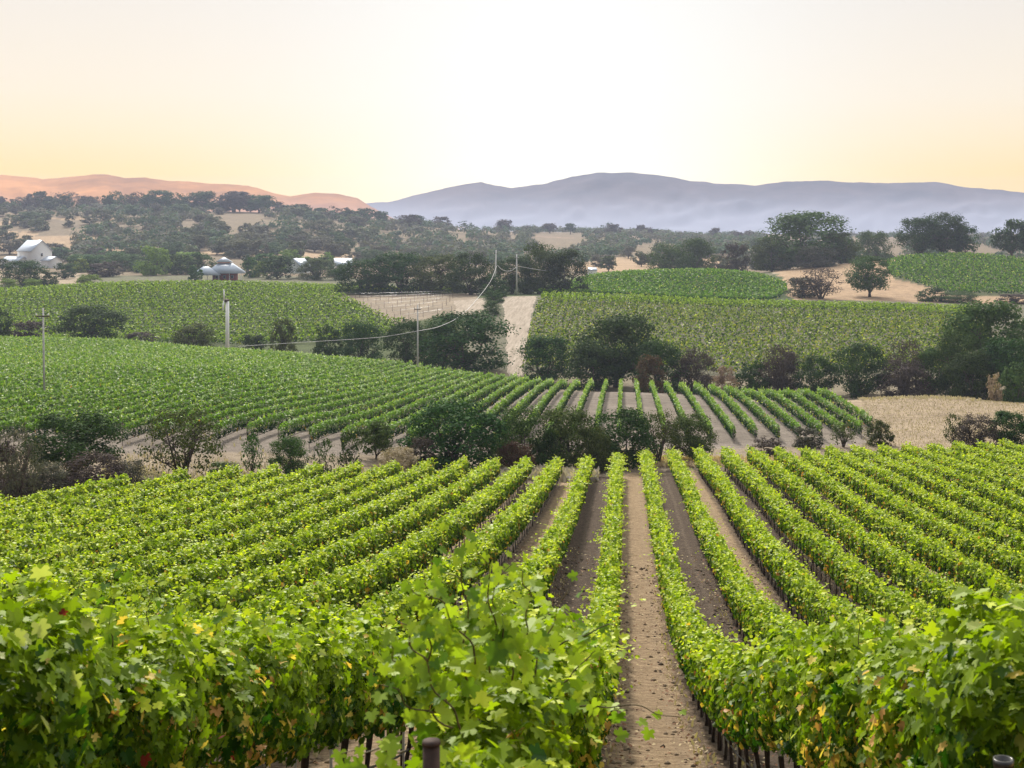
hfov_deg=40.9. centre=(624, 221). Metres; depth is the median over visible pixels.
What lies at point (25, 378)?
vine row
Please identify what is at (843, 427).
shrub
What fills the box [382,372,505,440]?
vine row
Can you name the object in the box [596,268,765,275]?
vine row
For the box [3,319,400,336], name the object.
vine row
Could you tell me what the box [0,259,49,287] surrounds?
tree
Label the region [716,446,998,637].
vine row
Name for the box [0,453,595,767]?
vine row
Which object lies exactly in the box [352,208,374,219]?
tree
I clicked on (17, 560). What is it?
vine row
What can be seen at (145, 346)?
vine row
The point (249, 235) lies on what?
tree
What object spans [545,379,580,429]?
vine row
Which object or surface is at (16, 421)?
vine row
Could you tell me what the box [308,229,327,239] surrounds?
tree
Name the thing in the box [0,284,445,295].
vine row
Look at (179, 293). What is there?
vine row
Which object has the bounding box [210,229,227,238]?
tree
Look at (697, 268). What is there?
vine row
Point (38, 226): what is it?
tree
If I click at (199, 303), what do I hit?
vine row
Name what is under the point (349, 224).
tree
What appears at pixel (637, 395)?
vine row
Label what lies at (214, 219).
tree
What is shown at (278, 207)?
tree
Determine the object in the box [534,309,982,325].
vine row
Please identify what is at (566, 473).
dry grass
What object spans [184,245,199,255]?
tree
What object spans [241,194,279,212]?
tree
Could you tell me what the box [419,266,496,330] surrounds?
power line
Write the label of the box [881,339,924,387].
tree
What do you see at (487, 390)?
vine row
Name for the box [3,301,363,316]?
vine row
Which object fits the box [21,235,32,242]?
tree
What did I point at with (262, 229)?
tree
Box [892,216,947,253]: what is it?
oak tree
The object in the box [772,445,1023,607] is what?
vine row
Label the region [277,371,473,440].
vine row
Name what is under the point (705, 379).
tree
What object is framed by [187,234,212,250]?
tree
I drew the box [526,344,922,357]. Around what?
vine row
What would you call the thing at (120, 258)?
tree
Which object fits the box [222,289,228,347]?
frost fan
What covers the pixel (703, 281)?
vine row
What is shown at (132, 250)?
tree
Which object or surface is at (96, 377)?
vine row
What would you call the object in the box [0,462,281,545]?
vine row
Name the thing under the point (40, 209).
tree
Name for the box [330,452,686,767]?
vine row
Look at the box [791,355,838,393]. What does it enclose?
tree
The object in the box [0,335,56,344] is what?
vine row
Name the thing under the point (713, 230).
tree
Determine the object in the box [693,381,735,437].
vine row
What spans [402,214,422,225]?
tree
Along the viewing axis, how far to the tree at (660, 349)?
256.50 m
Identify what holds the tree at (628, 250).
on the ground at (634, 518)
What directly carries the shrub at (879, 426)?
on the ground at (634, 518)
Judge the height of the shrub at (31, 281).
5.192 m
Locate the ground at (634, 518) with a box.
[0,210,1023,767]
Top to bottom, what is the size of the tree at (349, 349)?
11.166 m
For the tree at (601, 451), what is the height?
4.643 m
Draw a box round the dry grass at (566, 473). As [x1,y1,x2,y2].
[102,395,1023,767]
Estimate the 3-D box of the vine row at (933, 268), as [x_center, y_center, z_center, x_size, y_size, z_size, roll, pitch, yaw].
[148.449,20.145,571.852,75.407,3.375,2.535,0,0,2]
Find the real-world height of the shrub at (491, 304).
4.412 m
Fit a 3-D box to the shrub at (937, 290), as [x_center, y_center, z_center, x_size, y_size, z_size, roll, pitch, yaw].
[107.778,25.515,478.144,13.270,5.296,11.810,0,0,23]
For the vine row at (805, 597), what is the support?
on the ground at (634, 518)
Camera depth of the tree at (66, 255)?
913.02 m
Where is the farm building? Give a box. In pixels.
[1,240,62,267]
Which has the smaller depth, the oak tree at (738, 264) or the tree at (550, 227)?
the oak tree at (738, 264)
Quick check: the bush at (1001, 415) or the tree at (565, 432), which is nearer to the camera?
the tree at (565, 432)
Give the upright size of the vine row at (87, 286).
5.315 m
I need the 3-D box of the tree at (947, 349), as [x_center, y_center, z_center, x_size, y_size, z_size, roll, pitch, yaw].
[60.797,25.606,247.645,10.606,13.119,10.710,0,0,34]
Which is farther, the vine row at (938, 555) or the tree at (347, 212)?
the tree at (347, 212)
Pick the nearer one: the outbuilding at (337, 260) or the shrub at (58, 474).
the shrub at (58, 474)
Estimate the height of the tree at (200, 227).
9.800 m
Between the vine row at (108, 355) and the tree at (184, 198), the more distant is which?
the tree at (184, 198)
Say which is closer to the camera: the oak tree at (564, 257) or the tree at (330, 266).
the oak tree at (564, 257)
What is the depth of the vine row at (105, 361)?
214.36 m
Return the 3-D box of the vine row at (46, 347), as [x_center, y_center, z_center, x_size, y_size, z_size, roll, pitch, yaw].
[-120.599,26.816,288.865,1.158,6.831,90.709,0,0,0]
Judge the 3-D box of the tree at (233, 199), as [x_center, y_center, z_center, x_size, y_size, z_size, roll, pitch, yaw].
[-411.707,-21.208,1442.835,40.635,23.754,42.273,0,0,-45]
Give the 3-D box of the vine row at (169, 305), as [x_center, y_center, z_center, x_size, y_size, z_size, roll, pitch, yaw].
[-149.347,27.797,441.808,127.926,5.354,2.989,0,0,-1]
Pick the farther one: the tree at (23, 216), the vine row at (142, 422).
the tree at (23, 216)
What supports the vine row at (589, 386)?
on the ground at (634, 518)
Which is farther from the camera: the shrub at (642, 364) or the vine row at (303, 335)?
the vine row at (303, 335)
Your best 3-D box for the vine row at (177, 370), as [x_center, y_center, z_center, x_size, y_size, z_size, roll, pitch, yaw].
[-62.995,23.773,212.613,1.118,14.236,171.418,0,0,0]
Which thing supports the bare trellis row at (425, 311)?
on the ground at (634, 518)
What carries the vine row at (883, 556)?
on the ground at (634, 518)
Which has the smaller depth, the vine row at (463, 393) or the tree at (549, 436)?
the tree at (549, 436)
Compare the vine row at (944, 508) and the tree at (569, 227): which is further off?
the tree at (569, 227)
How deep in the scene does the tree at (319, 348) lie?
316.94 m
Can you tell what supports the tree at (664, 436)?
on the ground at (634, 518)
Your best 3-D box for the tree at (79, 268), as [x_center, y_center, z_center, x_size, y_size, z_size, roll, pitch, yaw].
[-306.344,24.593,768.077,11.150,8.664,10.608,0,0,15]
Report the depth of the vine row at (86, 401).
149.19 m
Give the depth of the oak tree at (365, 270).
487.05 m
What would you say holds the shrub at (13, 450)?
on the ground at (634, 518)
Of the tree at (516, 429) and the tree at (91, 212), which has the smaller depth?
the tree at (516, 429)
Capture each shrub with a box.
[0,278,19,289]
[0,441,22,492]
[0,469,47,501]
[8,320,49,336]
[23,278,41,289]
[24,459,72,497]
[49,451,133,492]
[74,274,102,284]
[105,457,151,483]
[123,331,159,342]
[208,461,242,472]
[264,434,311,476]
[374,446,419,472]
[409,436,440,472]
[480,300,500,314]
[483,290,504,302]
[495,439,537,468]
[632,354,667,392]
[712,366,739,392]
[752,436,784,456]
[790,245,839,267]
[791,426,824,448]
[828,422,858,446]
[863,419,895,445]
[914,287,950,301]
[942,291,982,302]
[942,412,964,442]
[952,413,1003,447]
[986,372,1003,401]
[995,293,1023,303]
[997,361,1023,402]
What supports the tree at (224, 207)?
on the ground at (634, 518)
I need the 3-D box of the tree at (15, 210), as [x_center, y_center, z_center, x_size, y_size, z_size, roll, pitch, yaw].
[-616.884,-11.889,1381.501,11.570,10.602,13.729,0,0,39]
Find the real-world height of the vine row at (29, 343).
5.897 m
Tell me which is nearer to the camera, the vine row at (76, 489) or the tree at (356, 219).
the vine row at (76, 489)
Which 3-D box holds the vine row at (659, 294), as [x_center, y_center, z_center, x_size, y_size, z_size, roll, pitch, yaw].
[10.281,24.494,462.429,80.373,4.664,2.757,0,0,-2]
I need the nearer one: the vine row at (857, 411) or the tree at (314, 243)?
the vine row at (857, 411)
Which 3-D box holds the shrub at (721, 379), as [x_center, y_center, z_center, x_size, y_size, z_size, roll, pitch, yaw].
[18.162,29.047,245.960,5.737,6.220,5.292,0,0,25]
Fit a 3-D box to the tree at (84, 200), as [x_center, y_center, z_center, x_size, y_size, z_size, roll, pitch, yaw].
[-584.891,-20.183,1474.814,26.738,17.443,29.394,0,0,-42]
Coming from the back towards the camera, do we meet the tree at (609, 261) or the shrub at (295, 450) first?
the tree at (609, 261)
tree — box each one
[0,196,7,203]
[0,201,16,209]
[0,206,9,214]
[0,224,18,239]
[0,238,23,253]
[0,258,9,269]
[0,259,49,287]
[0,308,13,335]
[0,426,48,499]
[2,214,22,225]
[9,199,20,206]
[9,205,21,214]
[12,212,34,222]
[13,196,31,208]
[18,219,31,227]
[18,407,129,471]
[21,193,42,207]
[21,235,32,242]
[22,211,43,224]
[27,217,49,230]
[29,270,58,286]
[31,208,47,218]
[33,191,46,203]
[39,213,51,220]
[41,196,56,209]
[41,201,55,210]
[46,242,66,256]
[49,303,130,340]
[50,191,79,206]
[51,247,69,259]
[53,263,76,278]
[54,194,76,207]
[62,214,74,226]
[63,250,83,261]
[63,253,113,269]
[72,195,96,205]
[72,258,89,272]
[80,216,100,223]
[82,196,101,205]
[82,210,93,216]
[83,256,100,271]
[85,261,124,276]
[86,245,103,258]
[92,208,112,219]
[96,250,125,259]
[99,248,113,259]
[99,253,141,270]
[101,195,118,206]
[109,191,125,204]
[116,194,135,204]
[120,247,141,257]
[123,191,145,210]
[124,204,144,216]
[130,260,155,272]
[132,245,173,275]
[133,405,226,482]
[135,215,160,225]
[137,253,161,260]
[139,189,173,208]
[161,241,185,256]
[163,192,186,206]
[163,254,198,274]
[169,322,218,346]
[175,252,194,258]
[176,196,194,207]
[181,227,199,232]
[183,252,216,268]
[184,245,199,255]
[186,191,220,208]
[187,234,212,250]
[187,265,203,280]
[191,214,208,222]
[191,225,204,230]
[202,216,218,225]
[203,202,221,211]
[205,221,231,232]
[208,244,222,253]
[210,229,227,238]
[212,207,225,213]
[213,236,233,251]
[215,191,250,211]
[219,238,253,253]
[221,202,231,209]
[222,240,254,257]
[237,223,253,234]
[238,231,261,242]
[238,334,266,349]
[240,257,258,277]
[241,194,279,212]
[241,254,259,265]
[247,225,272,237]
[248,239,269,255]
[251,261,266,276]
[252,253,283,268]
[256,255,295,278]
[265,260,285,270]
[269,318,298,352]
[270,228,296,242]
[270,241,304,255]
[271,201,283,213]
[279,249,301,266]
[284,207,305,215]
[288,240,304,257]
[292,204,311,209]
[295,230,310,240]
[296,258,339,279]
[302,210,327,220]
[303,239,325,251]
[308,219,336,230]
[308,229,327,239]
[310,235,334,246]
[310,324,343,356]
[313,207,327,212]
[313,211,332,218]
[318,257,329,266]
[319,252,334,260]
[322,243,346,257]
[326,224,344,236]
[328,210,338,219]
[329,240,350,255]
[329,264,354,279]
[331,235,356,250]
[331,258,394,293]
[332,320,387,359]
[335,207,351,216]
[336,430,362,467]
[341,210,354,217]
[341,228,361,237]
[344,223,354,226]
[345,216,367,227]
[345,250,368,261]
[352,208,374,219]
[357,421,393,459]
[358,237,371,245]
[359,211,372,220]
[360,249,387,260]
[364,251,435,292]
[365,244,390,254]
[367,227,379,234]
[372,211,388,219]
[379,213,387,222]
[380,317,426,365]
[392,396,510,474]
[394,215,407,224]
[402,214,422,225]
[407,252,464,293]
[407,309,521,372]
[412,315,470,366]
[419,250,438,266]
[432,216,450,225]
[440,251,493,294]
[458,221,474,228]
[463,249,486,267]
[476,433,500,465]
[482,273,508,297]
[485,255,540,294]
[486,245,512,252]
[494,403,555,463]
[495,219,511,228]
[512,334,573,382]
[517,240,565,293]
[525,240,539,251]
[528,426,562,466]
[529,405,598,467]
[541,223,557,232]
[541,248,592,292]
[563,341,633,390]
[564,223,576,233]
[567,312,665,387]
[570,423,611,471]
[579,406,662,470]
[590,254,606,266]
[598,255,616,270]
[603,224,624,232]
[620,246,635,258]
[626,338,689,392]
[630,250,651,266]
[635,225,644,230]
[635,408,682,461]
[644,227,653,233]
[645,242,691,273]
[653,240,663,251]
[668,411,720,459]
[671,347,717,393]
[673,237,717,268]
[708,227,720,235]
[709,254,729,268]
[720,242,751,270]
[732,360,771,390]
[744,230,754,235]
[745,249,776,265]
[747,257,769,269]
[748,238,762,247]
[749,235,793,271]
[754,210,863,267]
[756,348,801,394]
[761,343,800,390]
[784,277,817,297]
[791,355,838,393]
[793,267,844,298]
[820,231,863,263]
[823,341,890,398]
[843,255,893,296]
[856,230,895,259]
[874,357,938,396]
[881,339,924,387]
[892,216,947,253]
[908,346,951,395]
[915,211,972,253]
[931,299,1023,380]
[932,327,988,396]
[942,349,1000,399]
[949,225,982,253]
[978,335,1023,399]
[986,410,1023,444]
[989,218,1023,256]
[1013,226,1023,251]
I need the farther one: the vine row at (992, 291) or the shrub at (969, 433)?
the vine row at (992, 291)
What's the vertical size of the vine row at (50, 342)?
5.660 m
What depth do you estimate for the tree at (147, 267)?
717.78 m
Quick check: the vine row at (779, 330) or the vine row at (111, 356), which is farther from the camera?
the vine row at (779, 330)
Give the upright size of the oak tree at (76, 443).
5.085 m
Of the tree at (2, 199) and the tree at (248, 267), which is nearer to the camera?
the tree at (248, 267)
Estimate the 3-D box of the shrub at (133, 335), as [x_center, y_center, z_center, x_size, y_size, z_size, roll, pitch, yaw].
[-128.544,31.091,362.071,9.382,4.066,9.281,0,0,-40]
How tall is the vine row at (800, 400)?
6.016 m
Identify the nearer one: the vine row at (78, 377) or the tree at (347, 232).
the vine row at (78, 377)
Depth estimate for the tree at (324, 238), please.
1061.87 m
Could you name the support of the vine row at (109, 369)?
on the ground at (634, 518)
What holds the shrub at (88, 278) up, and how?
on the ground at (634, 518)
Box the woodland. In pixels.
[4,201,1023,263]
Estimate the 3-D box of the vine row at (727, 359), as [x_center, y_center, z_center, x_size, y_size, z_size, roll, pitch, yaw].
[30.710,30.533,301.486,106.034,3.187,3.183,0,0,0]
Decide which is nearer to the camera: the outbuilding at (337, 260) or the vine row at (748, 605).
the vine row at (748, 605)
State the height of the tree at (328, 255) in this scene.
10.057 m
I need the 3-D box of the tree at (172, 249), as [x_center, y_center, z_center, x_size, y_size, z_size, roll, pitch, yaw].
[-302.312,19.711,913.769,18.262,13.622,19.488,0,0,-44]
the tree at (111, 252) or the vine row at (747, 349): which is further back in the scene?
the tree at (111, 252)
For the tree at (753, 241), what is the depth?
1150.24 m
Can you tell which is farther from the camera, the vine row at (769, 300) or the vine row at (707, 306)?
the vine row at (769, 300)
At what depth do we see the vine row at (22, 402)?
161.60 m
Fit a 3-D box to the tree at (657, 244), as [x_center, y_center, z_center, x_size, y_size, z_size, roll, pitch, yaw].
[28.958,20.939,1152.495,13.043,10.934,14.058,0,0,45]
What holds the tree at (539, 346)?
on the ground at (634, 518)
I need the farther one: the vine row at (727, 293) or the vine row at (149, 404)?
the vine row at (727, 293)
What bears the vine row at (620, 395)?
on the ground at (634, 518)
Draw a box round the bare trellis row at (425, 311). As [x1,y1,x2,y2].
[394,306,451,319]
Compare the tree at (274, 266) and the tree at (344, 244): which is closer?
the tree at (274, 266)
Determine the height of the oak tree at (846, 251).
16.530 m
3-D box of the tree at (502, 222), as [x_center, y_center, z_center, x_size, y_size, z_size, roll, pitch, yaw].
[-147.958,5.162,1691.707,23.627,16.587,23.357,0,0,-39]
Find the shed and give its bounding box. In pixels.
[587,268,596,274]
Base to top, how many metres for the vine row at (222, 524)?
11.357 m
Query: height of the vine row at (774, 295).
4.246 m
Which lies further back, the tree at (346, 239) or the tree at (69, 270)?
the tree at (346, 239)
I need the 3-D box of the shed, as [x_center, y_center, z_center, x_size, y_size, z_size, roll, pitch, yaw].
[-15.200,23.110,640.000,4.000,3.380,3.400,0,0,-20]
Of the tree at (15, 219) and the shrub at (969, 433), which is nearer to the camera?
the shrub at (969, 433)
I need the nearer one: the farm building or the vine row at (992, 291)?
the vine row at (992, 291)
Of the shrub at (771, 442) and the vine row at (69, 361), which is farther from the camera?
the vine row at (69, 361)
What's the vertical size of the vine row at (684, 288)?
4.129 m
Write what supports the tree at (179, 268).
on the ground at (634, 518)
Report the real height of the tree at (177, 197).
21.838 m
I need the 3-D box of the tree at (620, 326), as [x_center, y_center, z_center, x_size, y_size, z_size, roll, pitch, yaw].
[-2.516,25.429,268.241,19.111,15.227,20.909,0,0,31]
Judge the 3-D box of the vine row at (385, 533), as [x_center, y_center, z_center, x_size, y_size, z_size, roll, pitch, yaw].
[-10.219,13.457,64.352,2.101,14.981,87.631,0,0,0]
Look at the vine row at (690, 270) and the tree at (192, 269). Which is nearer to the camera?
the vine row at (690, 270)
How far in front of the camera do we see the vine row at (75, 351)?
271.95 m
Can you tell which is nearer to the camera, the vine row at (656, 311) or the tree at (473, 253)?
the vine row at (656, 311)
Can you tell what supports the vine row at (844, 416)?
on the ground at (634, 518)
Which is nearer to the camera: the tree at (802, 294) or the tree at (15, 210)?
the tree at (802, 294)
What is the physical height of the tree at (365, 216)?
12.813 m
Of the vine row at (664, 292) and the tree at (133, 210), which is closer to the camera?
the vine row at (664, 292)
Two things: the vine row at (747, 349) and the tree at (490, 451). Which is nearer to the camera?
the tree at (490, 451)
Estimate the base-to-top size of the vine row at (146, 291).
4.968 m
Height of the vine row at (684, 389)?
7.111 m
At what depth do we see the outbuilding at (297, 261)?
695.85 m
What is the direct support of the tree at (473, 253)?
on the ground at (634, 518)
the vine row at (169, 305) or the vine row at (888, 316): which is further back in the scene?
the vine row at (169, 305)
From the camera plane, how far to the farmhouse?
650.21 m
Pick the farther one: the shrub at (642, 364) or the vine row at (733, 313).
the vine row at (733, 313)
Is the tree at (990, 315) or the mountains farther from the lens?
the mountains
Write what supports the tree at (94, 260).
on the ground at (634, 518)
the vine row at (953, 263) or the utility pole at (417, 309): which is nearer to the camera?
the utility pole at (417, 309)
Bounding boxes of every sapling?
[240,433,264,472]
[311,438,336,474]
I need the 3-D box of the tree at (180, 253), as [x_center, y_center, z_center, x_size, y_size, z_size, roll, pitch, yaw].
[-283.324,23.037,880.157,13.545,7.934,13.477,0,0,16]
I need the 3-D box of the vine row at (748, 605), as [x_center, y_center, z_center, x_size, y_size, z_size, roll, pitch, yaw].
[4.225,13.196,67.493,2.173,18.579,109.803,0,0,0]
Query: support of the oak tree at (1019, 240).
on the ground at (634, 518)
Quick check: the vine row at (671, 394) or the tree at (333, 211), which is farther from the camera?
the tree at (333, 211)
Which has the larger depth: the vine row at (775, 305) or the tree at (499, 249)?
the tree at (499, 249)
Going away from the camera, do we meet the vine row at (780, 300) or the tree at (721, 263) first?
the vine row at (780, 300)
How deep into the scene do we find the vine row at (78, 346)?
289.09 m
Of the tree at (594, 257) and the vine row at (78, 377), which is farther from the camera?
the tree at (594, 257)
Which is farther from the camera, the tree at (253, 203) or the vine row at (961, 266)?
the tree at (253, 203)
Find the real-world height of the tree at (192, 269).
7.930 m
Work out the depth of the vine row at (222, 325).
400.09 m
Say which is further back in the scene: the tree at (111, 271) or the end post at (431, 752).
the tree at (111, 271)
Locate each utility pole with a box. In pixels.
[35,308,49,390]
[414,305,420,366]
[493,250,496,287]
[516,254,517,295]
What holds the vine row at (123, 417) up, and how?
on the ground at (634, 518)
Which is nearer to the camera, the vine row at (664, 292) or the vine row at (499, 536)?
the vine row at (499, 536)
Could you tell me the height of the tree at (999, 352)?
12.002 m
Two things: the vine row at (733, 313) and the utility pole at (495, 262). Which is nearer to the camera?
the vine row at (733, 313)
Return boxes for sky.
[0,0,1023,203]
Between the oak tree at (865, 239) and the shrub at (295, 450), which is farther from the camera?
the oak tree at (865, 239)
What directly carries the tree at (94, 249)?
on the ground at (634, 518)
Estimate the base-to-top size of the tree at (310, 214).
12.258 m
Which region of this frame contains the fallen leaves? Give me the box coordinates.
[285,541,886,767]
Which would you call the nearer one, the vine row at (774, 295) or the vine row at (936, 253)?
the vine row at (774, 295)
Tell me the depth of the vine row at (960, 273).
556.01 m
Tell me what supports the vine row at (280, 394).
on the ground at (634, 518)
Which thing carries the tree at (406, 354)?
on the ground at (634, 518)
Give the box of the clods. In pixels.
[264,547,914,767]
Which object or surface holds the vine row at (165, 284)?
on the ground at (634, 518)
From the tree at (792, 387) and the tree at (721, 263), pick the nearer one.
the tree at (792, 387)
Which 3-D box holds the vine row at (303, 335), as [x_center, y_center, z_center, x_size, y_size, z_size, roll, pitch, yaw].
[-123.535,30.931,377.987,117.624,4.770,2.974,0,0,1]
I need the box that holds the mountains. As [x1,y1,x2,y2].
[367,172,1023,233]
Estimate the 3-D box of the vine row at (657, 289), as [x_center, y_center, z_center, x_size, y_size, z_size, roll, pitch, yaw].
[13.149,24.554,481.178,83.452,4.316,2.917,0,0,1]
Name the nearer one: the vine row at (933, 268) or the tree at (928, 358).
the tree at (928, 358)
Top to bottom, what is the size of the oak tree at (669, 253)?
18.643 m
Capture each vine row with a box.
[0,279,340,290]
[0,281,394,293]
[0,283,396,294]
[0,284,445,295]
[0,287,450,298]
[0,289,337,300]
[0,291,341,303]
[0,292,345,305]
[0,294,348,308]
[0,296,352,310]
[0,303,368,319]
[0,310,379,326]
[0,335,33,342]
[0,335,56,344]
[0,336,50,341]
[0,336,80,344]
[0,336,91,347]
[0,337,102,350]
[0,337,123,351]
[0,338,115,350]
[0,338,129,353]
[0,339,134,354]
[0,339,146,354]
[0,340,161,357]
[0,341,167,358]
[0,341,178,358]
[0,343,185,360]
[0,344,191,360]
[0,344,201,364]
[0,345,213,370]
[0,345,242,373]
[0,346,227,367]
[0,346,235,373]
[0,347,254,376]
[0,348,259,377]
[0,348,265,380]
[0,348,272,384]
[0,349,278,386]
[0,350,297,391]
[0,350,305,393]
[0,351,315,399]
[0,352,322,403]
[0,353,333,408]
[0,354,344,412]
[0,355,350,419]
[0,356,364,425]
[0,356,374,430]
[0,358,384,437]
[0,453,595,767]
[0,458,440,606]
[0,459,402,597]
[0,460,363,575]
[0,461,324,558]
[0,462,243,543]
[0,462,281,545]
[0,467,190,520]
[0,472,131,513]
[1,285,452,296]
[1,298,355,311]
[1,305,371,322]
[1,308,376,324]
[1,314,388,331]
[1,335,68,345]
[1,336,86,345]
[1,345,209,363]
[1,454,565,766]
[2,281,371,291]
[2,299,359,314]
[2,312,384,329]
[2,340,149,355]
[3,279,344,290]
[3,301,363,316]
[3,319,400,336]
[3,336,98,347]
[3,456,501,633]
[10,316,404,333]
[11,329,383,343]
[13,323,394,338]
[21,455,469,613]
[24,358,395,440]
[30,455,535,635]
[35,325,389,341]
[55,358,403,440]
[87,360,413,439]
[122,362,422,445]
[152,364,431,445]
[183,366,441,438]
[211,366,451,440]
[245,368,461,437]
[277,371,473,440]
[307,371,483,443]
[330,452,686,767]
[340,371,493,442]
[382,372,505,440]
[405,372,517,446]
[435,375,529,439]
[464,376,541,438]
[493,378,553,438]
[521,379,567,440]
[522,358,940,367]
[522,360,944,371]
[525,348,939,359]
[525,356,947,365]
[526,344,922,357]
[527,335,940,350]
[527,350,966,363]
[528,328,992,341]
[528,330,984,344]
[528,333,956,347]
[528,337,970,353]
[529,325,983,339]
[530,321,943,335]
[530,323,961,337]
[531,318,985,332]
[532,313,970,328]
[532,316,983,330]
[533,310,957,328]
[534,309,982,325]
[535,303,955,320]
[535,303,958,322]
[535,306,961,323]
[536,288,772,300]
[536,300,973,317]
[536,301,976,318]
[537,297,962,314]
[540,288,773,299]
[541,288,776,298]
[541,290,965,307]
[541,290,968,307]
[541,294,963,310]
[541,297,964,313]
[542,291,970,308]
[542,293,966,309]
[542,295,962,312]
[543,294,965,310]
[545,292,961,308]
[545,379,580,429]
[546,286,779,296]
[554,342,968,354]
[563,278,782,288]
[570,275,786,285]
[570,283,784,293]
[571,282,786,292]
[571,377,594,440]
[572,276,786,286]
[573,274,786,285]
[573,281,786,291]
[573,284,782,294]
[580,272,785,283]
[582,271,782,281]
[583,270,778,281]
[585,285,781,295]
[589,268,771,277]
[590,269,774,277]
[593,287,777,297]
[593,378,608,431]
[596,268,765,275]
[597,267,763,274]
[613,267,759,272]
[616,379,623,435]
[634,378,644,431]
[636,448,1023,767]
[648,380,666,432]
[662,447,1023,685]
[663,380,689,434]
[678,381,713,435]
[691,445,940,643]
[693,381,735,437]
[707,382,757,437]
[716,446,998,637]
[723,382,780,439]
[741,387,802,437]
[744,445,1022,628]
[758,385,822,436]
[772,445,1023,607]
[778,388,845,440]
[796,387,862,438]
[796,445,1023,584]
[816,387,873,426]
[821,443,1023,552]
[848,444,1023,533]
[875,442,1023,515]
[885,256,1023,262]
[885,258,1023,266]
[886,261,1022,268]
[888,254,1015,261]
[888,264,1023,270]
[890,253,1004,260]
[890,266,1022,271]
[891,269,1023,277]
[896,252,992,258]
[897,271,1023,277]
[900,252,980,256]
[900,441,1023,496]
[902,251,971,257]
[909,275,1023,281]
[921,280,1022,285]
[923,442,1023,482]
[928,282,1023,287]
[940,286,1023,291]
[945,288,1023,293]
[951,440,1023,470]
[975,439,1023,460]
[997,438,1023,452]
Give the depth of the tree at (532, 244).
1193.52 m
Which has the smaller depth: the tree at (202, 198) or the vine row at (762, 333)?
the vine row at (762, 333)
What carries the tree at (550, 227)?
on the ground at (634, 518)
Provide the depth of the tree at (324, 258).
829.10 m
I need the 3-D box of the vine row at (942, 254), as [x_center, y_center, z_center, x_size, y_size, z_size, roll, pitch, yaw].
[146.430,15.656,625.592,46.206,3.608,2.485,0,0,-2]
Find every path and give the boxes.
[453,298,485,315]
[502,296,536,376]
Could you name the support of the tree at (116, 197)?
on the ground at (634, 518)
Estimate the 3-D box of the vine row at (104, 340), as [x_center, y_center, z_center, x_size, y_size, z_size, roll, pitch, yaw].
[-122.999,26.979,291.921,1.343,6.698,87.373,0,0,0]
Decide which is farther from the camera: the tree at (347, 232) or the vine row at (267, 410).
the tree at (347, 232)
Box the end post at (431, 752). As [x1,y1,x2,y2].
[422,737,440,767]
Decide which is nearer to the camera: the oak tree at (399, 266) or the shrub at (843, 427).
the shrub at (843, 427)
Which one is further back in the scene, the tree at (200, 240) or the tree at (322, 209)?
the tree at (322, 209)
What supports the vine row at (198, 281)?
on the ground at (634, 518)
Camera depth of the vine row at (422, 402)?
154.19 m
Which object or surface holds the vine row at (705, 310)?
on the ground at (634, 518)
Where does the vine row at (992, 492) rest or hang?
on the ground at (634, 518)
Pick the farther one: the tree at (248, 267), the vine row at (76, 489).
the tree at (248, 267)
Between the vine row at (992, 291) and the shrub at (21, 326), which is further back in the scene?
the vine row at (992, 291)
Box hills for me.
[0,174,463,228]
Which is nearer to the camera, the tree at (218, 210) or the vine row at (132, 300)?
the vine row at (132, 300)
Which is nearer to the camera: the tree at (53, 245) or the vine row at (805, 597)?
the vine row at (805, 597)
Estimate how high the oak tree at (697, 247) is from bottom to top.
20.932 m
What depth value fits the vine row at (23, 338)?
327.67 m
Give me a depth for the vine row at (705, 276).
526.37 m
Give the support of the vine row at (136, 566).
on the ground at (634, 518)
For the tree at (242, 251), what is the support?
on the ground at (634, 518)
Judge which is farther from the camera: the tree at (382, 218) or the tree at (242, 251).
the tree at (382, 218)
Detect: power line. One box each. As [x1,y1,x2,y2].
[238,331,415,346]
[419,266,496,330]
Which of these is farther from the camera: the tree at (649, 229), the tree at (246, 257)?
the tree at (649, 229)
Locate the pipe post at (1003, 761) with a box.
[993,755,1013,767]
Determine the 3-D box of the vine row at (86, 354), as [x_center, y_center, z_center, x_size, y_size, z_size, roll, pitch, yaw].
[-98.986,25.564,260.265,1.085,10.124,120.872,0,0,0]
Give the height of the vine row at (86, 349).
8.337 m
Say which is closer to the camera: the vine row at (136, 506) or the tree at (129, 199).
the vine row at (136, 506)
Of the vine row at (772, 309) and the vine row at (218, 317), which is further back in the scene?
the vine row at (218, 317)
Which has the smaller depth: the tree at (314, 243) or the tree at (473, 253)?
the tree at (473, 253)
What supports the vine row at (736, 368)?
on the ground at (634, 518)
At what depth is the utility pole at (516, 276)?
445.78 m
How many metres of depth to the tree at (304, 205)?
1471.66 m
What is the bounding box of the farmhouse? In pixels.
[193,257,245,279]
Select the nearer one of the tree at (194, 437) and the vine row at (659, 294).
the tree at (194, 437)
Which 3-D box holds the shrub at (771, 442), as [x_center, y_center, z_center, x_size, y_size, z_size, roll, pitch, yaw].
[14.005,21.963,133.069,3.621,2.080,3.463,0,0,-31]
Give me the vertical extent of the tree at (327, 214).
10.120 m
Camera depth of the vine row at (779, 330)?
353.98 m
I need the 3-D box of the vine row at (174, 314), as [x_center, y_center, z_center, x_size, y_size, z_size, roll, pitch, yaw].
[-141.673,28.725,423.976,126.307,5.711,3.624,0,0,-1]
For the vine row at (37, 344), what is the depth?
305.89 m
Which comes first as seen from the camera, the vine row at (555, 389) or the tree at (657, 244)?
the vine row at (555, 389)
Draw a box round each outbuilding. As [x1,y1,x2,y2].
[286,258,309,273]
[333,258,352,267]
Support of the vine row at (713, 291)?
on the ground at (634, 518)

